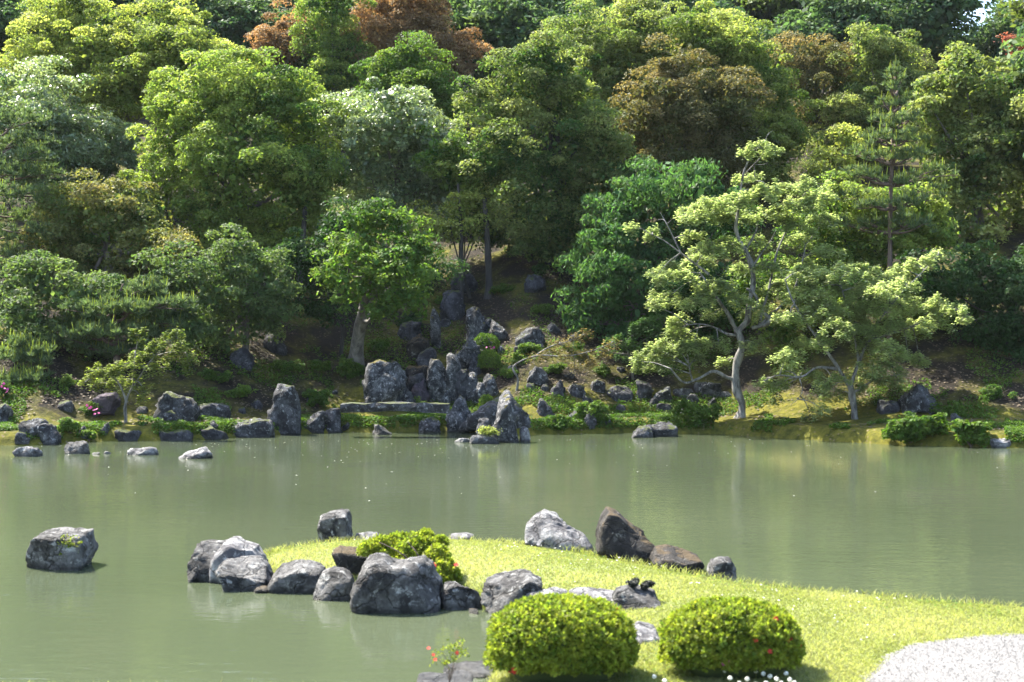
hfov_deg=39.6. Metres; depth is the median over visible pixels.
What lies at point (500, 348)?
rock
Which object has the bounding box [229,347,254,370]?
bank rock
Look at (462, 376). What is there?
bank rock
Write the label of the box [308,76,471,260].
glossy tree
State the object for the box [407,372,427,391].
bank rock
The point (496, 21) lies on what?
hill tree
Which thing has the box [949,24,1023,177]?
hill tree
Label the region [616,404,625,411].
rock
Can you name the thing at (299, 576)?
garden rock
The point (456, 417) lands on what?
pond rock
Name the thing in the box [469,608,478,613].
garden rock
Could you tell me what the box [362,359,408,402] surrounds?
bank rock
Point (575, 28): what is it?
hill tree
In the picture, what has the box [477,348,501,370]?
round bush
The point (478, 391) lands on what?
bank rock
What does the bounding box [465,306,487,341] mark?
bank rock
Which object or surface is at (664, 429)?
pond rock
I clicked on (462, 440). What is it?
pond rock
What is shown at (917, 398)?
bank rock
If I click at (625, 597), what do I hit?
garden rock
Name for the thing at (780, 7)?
hill tree
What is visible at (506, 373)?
fern patch
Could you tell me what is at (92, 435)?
leafy tuft
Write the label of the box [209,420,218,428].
rock
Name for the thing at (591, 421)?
bank rock
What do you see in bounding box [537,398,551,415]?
bank rock
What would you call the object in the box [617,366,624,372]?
rock
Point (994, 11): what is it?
hill tree
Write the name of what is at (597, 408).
leafy shrub
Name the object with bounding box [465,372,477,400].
bank rock
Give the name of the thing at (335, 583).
garden rock
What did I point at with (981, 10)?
sky
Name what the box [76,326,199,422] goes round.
maple
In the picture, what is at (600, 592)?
garden rock
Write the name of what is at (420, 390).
bank rock
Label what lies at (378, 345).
fern patch
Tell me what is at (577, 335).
bank rock
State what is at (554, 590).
garden rock
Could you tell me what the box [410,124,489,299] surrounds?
forest tree
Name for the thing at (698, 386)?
rock
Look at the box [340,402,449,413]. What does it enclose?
stone bridge
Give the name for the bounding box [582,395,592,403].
rock
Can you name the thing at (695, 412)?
leafy shrub
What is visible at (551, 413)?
rock
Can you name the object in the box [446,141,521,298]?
forest tree
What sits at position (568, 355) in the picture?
leaning maple
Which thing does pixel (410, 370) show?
bank rock
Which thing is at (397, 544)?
sprawling azalea
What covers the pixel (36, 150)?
leaning pine
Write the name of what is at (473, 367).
bank rock
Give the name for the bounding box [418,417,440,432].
pond rock
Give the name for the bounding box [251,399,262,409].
rock
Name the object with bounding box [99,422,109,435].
rock
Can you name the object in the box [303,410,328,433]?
bank rock
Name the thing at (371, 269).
camphor tree
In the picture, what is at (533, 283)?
bank rock
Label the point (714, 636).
clipped azalea
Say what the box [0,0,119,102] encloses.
hill tree
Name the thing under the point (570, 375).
rock
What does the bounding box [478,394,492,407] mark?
round bush
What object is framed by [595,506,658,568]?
garden rock
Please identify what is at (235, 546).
garden rock
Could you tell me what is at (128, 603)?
pond water
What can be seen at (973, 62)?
hill tree
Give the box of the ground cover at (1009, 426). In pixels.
[0,198,1023,441]
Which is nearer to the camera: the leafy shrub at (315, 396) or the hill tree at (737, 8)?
the leafy shrub at (315, 396)
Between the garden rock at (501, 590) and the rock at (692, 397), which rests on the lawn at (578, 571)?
the garden rock at (501, 590)
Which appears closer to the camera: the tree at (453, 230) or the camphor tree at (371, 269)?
the camphor tree at (371, 269)
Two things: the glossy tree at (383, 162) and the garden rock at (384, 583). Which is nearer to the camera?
the garden rock at (384, 583)
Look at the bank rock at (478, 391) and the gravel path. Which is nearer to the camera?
the gravel path
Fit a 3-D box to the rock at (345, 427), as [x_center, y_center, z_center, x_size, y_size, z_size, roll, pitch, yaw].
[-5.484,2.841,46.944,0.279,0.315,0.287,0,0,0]
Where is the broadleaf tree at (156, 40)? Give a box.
[0,0,269,178]
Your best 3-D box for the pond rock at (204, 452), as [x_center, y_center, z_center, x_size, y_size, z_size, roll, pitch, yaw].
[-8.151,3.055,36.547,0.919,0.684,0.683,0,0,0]
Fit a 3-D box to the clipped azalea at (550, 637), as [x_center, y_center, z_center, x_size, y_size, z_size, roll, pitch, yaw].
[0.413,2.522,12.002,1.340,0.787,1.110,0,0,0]
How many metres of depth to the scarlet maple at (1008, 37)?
73.76 m
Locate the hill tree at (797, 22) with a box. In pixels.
[747,0,857,110]
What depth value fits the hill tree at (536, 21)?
80.70 m
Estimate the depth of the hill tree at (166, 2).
83.25 m
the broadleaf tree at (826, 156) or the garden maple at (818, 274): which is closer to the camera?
the garden maple at (818, 274)
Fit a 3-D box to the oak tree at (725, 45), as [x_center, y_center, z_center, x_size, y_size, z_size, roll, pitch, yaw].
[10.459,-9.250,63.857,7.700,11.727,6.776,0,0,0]
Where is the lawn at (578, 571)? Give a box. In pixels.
[267,541,1023,681]
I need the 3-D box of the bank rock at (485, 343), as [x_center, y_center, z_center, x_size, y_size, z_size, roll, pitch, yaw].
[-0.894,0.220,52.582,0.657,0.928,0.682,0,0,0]
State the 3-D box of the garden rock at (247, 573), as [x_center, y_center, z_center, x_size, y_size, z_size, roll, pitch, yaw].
[-3.261,2.973,17.354,0.646,0.633,0.672,0,0,0]
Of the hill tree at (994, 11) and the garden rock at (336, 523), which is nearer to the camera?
the garden rock at (336, 523)
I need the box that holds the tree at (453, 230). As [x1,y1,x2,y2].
[406,181,527,298]
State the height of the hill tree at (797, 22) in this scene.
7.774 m
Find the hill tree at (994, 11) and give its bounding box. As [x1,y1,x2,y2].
[972,0,1019,25]
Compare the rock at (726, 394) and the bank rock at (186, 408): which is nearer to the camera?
the bank rock at (186, 408)
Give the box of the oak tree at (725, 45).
[660,0,827,226]
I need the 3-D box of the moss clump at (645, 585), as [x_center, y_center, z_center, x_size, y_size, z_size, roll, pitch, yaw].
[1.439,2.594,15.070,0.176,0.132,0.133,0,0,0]
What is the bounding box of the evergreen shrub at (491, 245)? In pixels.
[467,196,635,268]
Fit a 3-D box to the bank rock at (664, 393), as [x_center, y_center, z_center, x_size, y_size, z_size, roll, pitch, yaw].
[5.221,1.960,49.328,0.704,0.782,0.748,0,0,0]
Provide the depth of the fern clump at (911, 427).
40.68 m
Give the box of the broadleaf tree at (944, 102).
[879,41,1023,253]
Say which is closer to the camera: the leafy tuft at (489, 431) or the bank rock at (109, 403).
the leafy tuft at (489, 431)
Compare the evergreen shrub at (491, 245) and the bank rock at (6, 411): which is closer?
the bank rock at (6, 411)
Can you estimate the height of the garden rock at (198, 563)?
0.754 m
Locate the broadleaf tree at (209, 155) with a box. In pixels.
[116,46,362,261]
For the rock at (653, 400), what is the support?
on the ground at (514, 271)
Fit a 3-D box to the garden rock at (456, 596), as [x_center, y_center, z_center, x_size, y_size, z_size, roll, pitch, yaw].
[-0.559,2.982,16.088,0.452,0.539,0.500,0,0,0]
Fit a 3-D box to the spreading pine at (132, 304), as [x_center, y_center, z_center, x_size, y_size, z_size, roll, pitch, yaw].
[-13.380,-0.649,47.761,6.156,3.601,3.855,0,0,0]
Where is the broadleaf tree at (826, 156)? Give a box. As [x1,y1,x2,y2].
[783,122,872,226]
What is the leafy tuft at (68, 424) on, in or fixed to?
on the ground at (514, 271)
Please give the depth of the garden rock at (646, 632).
13.34 m
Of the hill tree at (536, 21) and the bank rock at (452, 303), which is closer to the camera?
the bank rock at (452, 303)
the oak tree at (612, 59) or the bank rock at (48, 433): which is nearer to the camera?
the bank rock at (48, 433)
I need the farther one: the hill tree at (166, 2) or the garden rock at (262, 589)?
the hill tree at (166, 2)
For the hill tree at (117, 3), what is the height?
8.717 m
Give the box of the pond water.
[0,431,1023,681]
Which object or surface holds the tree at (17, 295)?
on the ground at (514, 271)
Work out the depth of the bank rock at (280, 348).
51.52 m
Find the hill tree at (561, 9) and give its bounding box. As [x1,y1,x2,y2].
[542,0,577,17]
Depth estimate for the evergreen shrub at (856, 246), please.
50.05 m
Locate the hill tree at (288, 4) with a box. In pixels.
[262,0,309,77]
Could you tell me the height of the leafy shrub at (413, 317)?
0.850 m
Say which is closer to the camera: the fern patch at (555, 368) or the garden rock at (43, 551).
the garden rock at (43, 551)
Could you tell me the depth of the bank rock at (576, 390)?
49.08 m
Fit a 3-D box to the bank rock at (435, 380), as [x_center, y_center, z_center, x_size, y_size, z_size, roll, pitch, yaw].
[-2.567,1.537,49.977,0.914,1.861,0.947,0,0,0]
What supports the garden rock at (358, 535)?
on the lawn at (578, 571)
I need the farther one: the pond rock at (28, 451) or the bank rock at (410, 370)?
the bank rock at (410, 370)
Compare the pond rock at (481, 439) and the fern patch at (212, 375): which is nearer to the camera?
the pond rock at (481, 439)
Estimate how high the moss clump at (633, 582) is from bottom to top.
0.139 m
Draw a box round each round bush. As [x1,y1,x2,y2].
[473,333,499,349]
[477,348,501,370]
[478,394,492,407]
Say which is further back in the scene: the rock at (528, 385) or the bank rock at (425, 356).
the bank rock at (425, 356)
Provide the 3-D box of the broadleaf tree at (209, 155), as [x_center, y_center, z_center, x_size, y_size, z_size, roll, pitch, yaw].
[-11.315,-7.386,57.764,9.921,9.128,7.679,0,0,19]
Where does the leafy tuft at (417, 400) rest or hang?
on the ground at (514, 271)
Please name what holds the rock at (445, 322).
on the ground at (514, 271)
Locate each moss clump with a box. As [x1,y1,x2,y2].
[625,577,639,588]
[640,580,655,590]
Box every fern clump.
[879,411,949,443]
[948,418,991,447]
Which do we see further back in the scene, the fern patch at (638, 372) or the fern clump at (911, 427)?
the fern patch at (638, 372)
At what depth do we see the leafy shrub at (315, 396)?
48.78 m
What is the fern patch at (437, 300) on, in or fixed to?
on the ground at (514, 271)
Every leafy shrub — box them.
[222,383,259,397]
[301,388,333,406]
[333,357,366,379]
[393,312,423,327]
[509,352,526,363]
[572,400,612,421]
[593,363,610,376]
[668,398,722,426]
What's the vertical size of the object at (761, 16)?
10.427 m
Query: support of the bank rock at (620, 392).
on the ground at (514, 271)
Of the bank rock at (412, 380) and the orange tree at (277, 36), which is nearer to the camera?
the bank rock at (412, 380)
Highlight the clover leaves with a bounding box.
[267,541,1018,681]
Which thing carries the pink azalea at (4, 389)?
on the ground at (514, 271)
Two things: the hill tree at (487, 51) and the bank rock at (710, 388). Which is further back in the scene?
the hill tree at (487, 51)
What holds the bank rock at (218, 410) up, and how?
on the ground at (514, 271)
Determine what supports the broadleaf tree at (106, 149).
on the ground at (514, 271)
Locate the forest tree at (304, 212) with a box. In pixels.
[265,165,350,288]
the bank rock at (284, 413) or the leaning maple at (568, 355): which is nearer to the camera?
the bank rock at (284, 413)
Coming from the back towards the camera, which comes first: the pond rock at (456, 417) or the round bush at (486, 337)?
the round bush at (486, 337)
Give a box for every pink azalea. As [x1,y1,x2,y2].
[0,380,14,396]
[78,401,102,415]
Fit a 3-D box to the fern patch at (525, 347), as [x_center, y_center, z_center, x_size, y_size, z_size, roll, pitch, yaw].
[0.655,0.260,51.571,1.030,0.494,0.762,0,0,0]
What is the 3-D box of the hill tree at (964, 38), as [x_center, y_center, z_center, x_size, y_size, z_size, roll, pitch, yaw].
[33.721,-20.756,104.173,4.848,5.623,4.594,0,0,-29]
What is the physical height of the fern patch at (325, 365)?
0.579 m
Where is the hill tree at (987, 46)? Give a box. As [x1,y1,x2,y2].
[965,2,1023,82]
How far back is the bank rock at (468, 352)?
51.49 m
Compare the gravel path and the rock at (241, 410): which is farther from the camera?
the rock at (241, 410)
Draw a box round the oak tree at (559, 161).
[449,18,658,275]
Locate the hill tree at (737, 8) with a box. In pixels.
[657,0,779,88]
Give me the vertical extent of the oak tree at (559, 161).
10.457 m
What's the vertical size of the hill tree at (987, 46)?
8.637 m
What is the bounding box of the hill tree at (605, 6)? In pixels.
[575,0,689,130]
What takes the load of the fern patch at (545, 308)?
on the ground at (514, 271)
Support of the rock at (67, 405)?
on the ground at (514, 271)
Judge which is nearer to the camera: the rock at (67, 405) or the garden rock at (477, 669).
the garden rock at (477, 669)
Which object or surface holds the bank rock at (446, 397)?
on the ground at (514, 271)
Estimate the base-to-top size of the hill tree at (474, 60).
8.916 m
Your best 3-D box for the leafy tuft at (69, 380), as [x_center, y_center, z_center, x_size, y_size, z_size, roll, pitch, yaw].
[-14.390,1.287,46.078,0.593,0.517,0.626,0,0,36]
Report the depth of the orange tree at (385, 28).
77.28 m
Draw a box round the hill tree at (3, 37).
[0,0,48,54]
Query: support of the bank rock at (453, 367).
on the ground at (514, 271)
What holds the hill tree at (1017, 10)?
on the ground at (514, 271)
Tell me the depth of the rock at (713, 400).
48.69 m
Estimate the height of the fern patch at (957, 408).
0.559 m
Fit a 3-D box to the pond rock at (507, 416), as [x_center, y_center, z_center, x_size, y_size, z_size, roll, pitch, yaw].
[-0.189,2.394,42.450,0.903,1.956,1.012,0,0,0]
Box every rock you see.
[0,403,13,421]
[12,446,42,456]
[14,432,30,444]
[18,418,48,437]
[25,527,98,570]
[37,423,61,444]
[57,400,74,412]
[64,441,89,453]
[78,426,88,438]
[90,392,120,416]
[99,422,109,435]
[114,429,141,440]
[127,447,158,454]
[136,406,147,413]
[153,391,200,421]
[158,429,193,440]
[162,410,177,421]
[178,446,212,458]
[186,539,227,582]
[198,402,230,418]
[199,424,228,439]
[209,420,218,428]
[209,536,267,582]
[215,555,273,591]
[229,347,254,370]
[231,417,274,437]
[238,407,245,413]
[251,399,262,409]
[253,585,267,593]
[262,331,287,355]
[267,383,301,434]
[267,559,325,593]
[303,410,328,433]
[313,566,354,600]
[317,508,352,542]
[325,408,341,432]
[332,545,370,575]
[342,422,349,430]
[350,552,443,613]
[354,532,377,539]
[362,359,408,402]
[373,424,391,434]
[397,321,421,339]
[402,391,415,402]
[404,365,428,378]
[406,334,429,359]
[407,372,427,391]
[411,378,429,402]
[416,347,436,365]
[417,670,472,681]
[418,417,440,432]
[426,358,446,401]
[430,307,440,347]
[439,290,465,319]
[440,319,450,326]
[441,389,450,404]
[442,581,481,609]
[443,660,493,677]
[445,352,461,402]
[445,395,470,431]
[449,532,473,540]
[450,271,477,293]
[454,438,469,441]
[455,340,479,368]
[455,369,468,400]
[458,394,516,432]
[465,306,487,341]
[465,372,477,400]
[468,358,480,374]
[469,434,498,443]
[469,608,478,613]
[471,382,485,403]
[476,418,492,434]
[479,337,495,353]
[481,569,542,613]
[483,373,498,396]
[486,317,498,330]
[488,319,508,340]
[491,388,519,442]
[498,346,505,353]
[514,402,531,428]
[515,327,544,347]
[519,426,529,441]
[524,274,545,292]
[524,509,592,552]
[525,587,567,596]
[526,383,534,389]
[527,366,548,384]
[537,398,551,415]
[541,383,548,390]
[545,410,554,416]
[547,322,560,332]
[550,379,564,396]
[564,372,573,377]
[568,383,585,397]
[569,587,613,602]
[570,333,581,341]
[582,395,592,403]
[584,413,596,428]
[590,379,604,392]
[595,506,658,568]
[606,385,633,402]
[612,585,660,609]
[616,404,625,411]
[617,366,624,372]
[631,424,652,437]
[633,621,659,643]
[635,379,653,400]
[649,397,658,406]
[649,544,704,574]
[651,421,677,436]
[653,386,671,401]
[656,403,671,412]
[673,388,693,397]
[686,394,698,403]
[694,381,706,392]
[700,382,721,397]
[706,556,736,581]
[707,398,715,406]
[719,391,731,398]
[876,399,899,414]
[898,384,936,414]
[951,413,963,420]
[990,438,1010,447]
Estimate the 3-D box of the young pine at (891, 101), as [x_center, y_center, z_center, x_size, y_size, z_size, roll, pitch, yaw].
[13.231,-4.656,48.882,4.760,9.993,2.992,0,0,0]
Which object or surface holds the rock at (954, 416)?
on the ground at (514, 271)
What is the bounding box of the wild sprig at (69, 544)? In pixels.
[57,533,81,554]
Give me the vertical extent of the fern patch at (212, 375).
0.560 m
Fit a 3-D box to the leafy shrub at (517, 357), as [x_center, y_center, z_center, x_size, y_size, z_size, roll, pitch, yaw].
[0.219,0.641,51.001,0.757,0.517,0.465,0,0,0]
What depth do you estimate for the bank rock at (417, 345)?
52.40 m
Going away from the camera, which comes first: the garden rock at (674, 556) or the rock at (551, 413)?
the garden rock at (674, 556)
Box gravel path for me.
[858,633,1023,681]
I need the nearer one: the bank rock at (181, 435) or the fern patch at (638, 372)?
the bank rock at (181, 435)
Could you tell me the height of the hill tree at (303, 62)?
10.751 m
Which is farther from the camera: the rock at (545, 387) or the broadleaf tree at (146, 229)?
the broadleaf tree at (146, 229)
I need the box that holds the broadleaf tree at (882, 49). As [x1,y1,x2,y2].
[796,22,936,174]
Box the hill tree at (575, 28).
[554,12,592,105]
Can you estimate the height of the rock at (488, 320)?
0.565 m
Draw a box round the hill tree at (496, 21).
[442,0,575,127]
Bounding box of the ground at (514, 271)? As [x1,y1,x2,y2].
[0,35,1023,447]
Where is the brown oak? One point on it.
(698, 113)
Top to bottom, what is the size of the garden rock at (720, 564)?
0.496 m
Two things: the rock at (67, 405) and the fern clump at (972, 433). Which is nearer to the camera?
the fern clump at (972, 433)
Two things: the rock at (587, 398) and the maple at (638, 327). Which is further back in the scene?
the maple at (638, 327)
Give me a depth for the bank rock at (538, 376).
49.37 m
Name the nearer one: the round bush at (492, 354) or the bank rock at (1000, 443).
the bank rock at (1000, 443)
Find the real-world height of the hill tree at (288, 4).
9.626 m
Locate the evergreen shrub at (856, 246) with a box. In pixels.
[722,169,977,357]
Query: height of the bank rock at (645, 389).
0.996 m
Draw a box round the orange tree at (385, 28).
[336,0,494,107]
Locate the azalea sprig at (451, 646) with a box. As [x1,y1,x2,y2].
[427,637,469,681]
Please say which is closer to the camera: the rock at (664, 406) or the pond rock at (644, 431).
the pond rock at (644, 431)
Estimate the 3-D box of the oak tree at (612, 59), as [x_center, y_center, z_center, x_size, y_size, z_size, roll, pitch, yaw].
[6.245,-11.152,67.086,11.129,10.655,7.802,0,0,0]
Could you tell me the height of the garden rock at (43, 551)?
0.802 m
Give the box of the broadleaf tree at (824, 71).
[764,30,860,170]
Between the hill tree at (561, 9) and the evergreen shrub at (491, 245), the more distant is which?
the hill tree at (561, 9)
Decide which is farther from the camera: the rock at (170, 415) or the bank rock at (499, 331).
the bank rock at (499, 331)
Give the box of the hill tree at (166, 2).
[101,0,209,79]
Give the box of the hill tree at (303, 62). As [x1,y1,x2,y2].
[268,0,395,120]
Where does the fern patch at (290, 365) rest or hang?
on the ground at (514, 271)
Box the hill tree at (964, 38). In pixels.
[948,19,997,48]
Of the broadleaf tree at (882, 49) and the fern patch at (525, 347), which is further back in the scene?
the broadleaf tree at (882, 49)
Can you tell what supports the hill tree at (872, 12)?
on the ground at (514, 271)
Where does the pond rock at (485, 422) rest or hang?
in the pond water
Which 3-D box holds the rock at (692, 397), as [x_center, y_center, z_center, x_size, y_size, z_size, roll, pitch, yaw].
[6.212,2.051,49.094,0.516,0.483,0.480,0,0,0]
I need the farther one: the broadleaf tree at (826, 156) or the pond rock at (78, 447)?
the broadleaf tree at (826, 156)
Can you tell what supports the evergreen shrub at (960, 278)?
on the ground at (514, 271)
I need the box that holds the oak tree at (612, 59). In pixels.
[535,0,745,207]
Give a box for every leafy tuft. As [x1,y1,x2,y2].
[57,417,80,433]
[58,373,79,385]
[80,429,96,441]
[414,396,427,402]
[478,425,502,436]
[545,413,575,431]
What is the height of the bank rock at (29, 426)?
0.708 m
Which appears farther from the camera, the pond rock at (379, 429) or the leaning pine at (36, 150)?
the leaning pine at (36, 150)
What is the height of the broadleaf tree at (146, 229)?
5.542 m
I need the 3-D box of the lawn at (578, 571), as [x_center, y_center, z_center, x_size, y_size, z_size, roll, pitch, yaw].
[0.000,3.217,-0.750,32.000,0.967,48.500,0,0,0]
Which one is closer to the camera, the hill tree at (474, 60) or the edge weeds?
the edge weeds
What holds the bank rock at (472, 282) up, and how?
on the ground at (514, 271)
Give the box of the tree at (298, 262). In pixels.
[252,196,471,356]
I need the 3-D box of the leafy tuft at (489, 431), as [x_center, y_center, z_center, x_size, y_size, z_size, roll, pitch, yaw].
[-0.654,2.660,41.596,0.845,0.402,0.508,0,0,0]
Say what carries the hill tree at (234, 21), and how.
on the ground at (514, 271)
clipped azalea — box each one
[482,591,640,681]
[656,594,806,678]
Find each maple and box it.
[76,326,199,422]
[512,328,621,390]
[594,312,668,379]
[621,131,846,418]
[751,247,973,422]
[993,32,1023,57]
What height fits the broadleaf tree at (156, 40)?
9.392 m
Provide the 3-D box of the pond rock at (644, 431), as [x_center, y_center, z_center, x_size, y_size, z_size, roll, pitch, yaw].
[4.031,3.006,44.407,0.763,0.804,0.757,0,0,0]
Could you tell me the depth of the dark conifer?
75.29 m
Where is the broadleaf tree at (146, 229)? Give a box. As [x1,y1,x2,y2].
[18,167,203,283]
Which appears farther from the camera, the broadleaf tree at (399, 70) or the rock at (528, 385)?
the broadleaf tree at (399, 70)
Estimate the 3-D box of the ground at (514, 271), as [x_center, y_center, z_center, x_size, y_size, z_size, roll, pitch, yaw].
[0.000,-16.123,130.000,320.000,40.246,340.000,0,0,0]
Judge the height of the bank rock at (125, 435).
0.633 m
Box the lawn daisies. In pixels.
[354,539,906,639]
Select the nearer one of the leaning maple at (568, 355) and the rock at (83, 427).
the rock at (83, 427)
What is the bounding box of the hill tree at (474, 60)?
[369,1,486,102]
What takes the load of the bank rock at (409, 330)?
on the ground at (514, 271)
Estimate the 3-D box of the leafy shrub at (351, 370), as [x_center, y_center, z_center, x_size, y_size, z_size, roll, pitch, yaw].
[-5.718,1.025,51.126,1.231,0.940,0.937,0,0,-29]
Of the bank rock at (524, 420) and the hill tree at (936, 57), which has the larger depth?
the hill tree at (936, 57)
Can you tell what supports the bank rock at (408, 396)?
on the ground at (514, 271)
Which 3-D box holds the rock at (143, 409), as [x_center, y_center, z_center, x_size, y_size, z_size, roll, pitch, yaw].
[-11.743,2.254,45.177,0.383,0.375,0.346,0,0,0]
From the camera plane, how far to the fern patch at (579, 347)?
51.87 m
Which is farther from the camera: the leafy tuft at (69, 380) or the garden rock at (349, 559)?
the leafy tuft at (69, 380)
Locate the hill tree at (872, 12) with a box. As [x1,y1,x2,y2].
[796,0,919,71]
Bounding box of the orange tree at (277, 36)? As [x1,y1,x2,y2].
[240,0,322,143]
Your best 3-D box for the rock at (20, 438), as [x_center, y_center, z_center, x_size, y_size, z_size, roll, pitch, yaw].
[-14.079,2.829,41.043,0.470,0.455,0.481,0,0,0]
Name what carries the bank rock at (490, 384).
on the ground at (514, 271)
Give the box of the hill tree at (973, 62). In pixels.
[962,38,983,85]
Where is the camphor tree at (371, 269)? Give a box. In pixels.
[308,197,445,365]
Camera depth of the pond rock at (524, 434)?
42.24 m
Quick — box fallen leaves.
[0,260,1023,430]
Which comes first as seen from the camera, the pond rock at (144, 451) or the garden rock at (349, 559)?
the garden rock at (349, 559)
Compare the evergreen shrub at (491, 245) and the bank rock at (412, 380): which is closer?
the bank rock at (412, 380)
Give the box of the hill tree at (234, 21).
[174,0,301,72]
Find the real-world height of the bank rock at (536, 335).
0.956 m
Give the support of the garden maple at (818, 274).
on the ground at (514, 271)
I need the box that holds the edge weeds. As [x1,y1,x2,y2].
[2,533,1021,681]
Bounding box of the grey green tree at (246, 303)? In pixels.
[172,222,306,355]
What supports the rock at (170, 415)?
on the ground at (514, 271)
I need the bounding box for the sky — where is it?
[952,0,1023,34]
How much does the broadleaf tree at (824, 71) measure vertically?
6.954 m
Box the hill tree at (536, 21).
[472,0,579,127]
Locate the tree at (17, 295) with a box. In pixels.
[0,238,220,364]
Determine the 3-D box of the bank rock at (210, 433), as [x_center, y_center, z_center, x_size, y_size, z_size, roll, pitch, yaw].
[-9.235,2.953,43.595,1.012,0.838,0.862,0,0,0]
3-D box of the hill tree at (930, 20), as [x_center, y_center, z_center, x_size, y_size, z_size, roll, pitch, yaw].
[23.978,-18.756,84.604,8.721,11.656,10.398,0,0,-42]
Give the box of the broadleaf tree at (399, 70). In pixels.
[340,30,478,210]
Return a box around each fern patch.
[197,367,233,383]
[270,358,304,371]
[307,359,334,373]
[367,338,390,352]
[434,295,442,304]
[489,282,515,293]
[499,367,519,377]
[516,342,543,354]
[530,303,554,314]
[542,362,568,373]
[560,341,584,353]
[634,360,661,375]
[929,401,966,416]
[978,384,1018,399]
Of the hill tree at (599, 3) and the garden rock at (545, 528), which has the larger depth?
the hill tree at (599, 3)
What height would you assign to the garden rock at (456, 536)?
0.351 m
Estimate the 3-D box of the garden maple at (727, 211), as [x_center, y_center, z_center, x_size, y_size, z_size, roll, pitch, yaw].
[7.300,-2.155,46.758,7.457,9.564,3.210,0,0,0]
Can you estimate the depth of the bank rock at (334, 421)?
46.57 m
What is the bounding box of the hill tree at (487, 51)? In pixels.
[443,3,487,91]
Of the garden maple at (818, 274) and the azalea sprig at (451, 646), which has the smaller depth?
the azalea sprig at (451, 646)
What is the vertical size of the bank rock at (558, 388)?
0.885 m
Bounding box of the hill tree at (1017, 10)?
[995,0,1023,41]
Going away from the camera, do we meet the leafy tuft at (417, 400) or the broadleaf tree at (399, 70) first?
the leafy tuft at (417, 400)
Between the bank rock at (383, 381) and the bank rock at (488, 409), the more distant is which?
the bank rock at (383, 381)
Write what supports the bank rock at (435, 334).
on the ground at (514, 271)
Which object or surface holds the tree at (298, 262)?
on the ground at (514, 271)
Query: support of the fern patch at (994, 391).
on the ground at (514, 271)
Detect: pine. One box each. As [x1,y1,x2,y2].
[0,100,80,271]
[0,328,57,383]
[30,268,200,367]
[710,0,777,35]
[829,59,961,346]
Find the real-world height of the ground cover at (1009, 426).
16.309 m
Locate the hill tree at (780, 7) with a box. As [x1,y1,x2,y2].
[732,0,807,27]
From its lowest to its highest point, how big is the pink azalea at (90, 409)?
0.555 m
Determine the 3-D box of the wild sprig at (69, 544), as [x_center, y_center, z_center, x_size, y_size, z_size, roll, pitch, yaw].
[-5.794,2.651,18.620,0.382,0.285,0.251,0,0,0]
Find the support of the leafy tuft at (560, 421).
on the ground at (514, 271)
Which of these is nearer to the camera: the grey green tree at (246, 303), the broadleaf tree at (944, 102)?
the grey green tree at (246, 303)
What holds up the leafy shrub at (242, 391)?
on the ground at (514, 271)
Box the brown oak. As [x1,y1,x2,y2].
[595,32,780,253]
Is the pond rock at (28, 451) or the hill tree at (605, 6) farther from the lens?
the hill tree at (605, 6)
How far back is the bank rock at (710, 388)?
49.26 m
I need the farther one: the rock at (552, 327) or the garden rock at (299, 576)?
the rock at (552, 327)
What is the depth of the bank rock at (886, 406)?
44.62 m
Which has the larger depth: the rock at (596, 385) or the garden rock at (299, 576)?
the rock at (596, 385)
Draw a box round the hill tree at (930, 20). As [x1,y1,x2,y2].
[886,0,995,102]
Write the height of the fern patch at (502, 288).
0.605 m
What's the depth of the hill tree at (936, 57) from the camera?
91.41 m
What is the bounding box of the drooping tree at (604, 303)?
[550,154,765,344]
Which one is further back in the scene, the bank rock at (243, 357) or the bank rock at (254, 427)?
the bank rock at (243, 357)
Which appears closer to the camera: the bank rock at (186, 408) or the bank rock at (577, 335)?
the bank rock at (186, 408)
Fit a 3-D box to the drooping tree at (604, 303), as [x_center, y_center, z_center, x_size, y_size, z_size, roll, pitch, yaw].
[5.444,-3.274,53.344,8.018,7.598,4.989,0,0,0]
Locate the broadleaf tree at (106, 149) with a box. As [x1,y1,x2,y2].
[0,55,155,214]
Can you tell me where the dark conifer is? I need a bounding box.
[288,0,379,149]
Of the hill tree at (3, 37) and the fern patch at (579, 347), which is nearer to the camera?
the fern patch at (579, 347)
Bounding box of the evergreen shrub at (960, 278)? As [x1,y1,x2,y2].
[894,239,1023,364]
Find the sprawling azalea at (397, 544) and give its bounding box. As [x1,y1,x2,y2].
[356,527,462,588]
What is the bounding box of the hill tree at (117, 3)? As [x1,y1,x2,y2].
[46,0,153,31]
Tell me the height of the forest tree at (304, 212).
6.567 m
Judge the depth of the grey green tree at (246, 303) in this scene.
49.53 m
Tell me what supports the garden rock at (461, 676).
in the pond water
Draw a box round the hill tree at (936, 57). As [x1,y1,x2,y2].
[924,35,977,74]
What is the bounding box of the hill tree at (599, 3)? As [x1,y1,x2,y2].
[561,0,735,99]

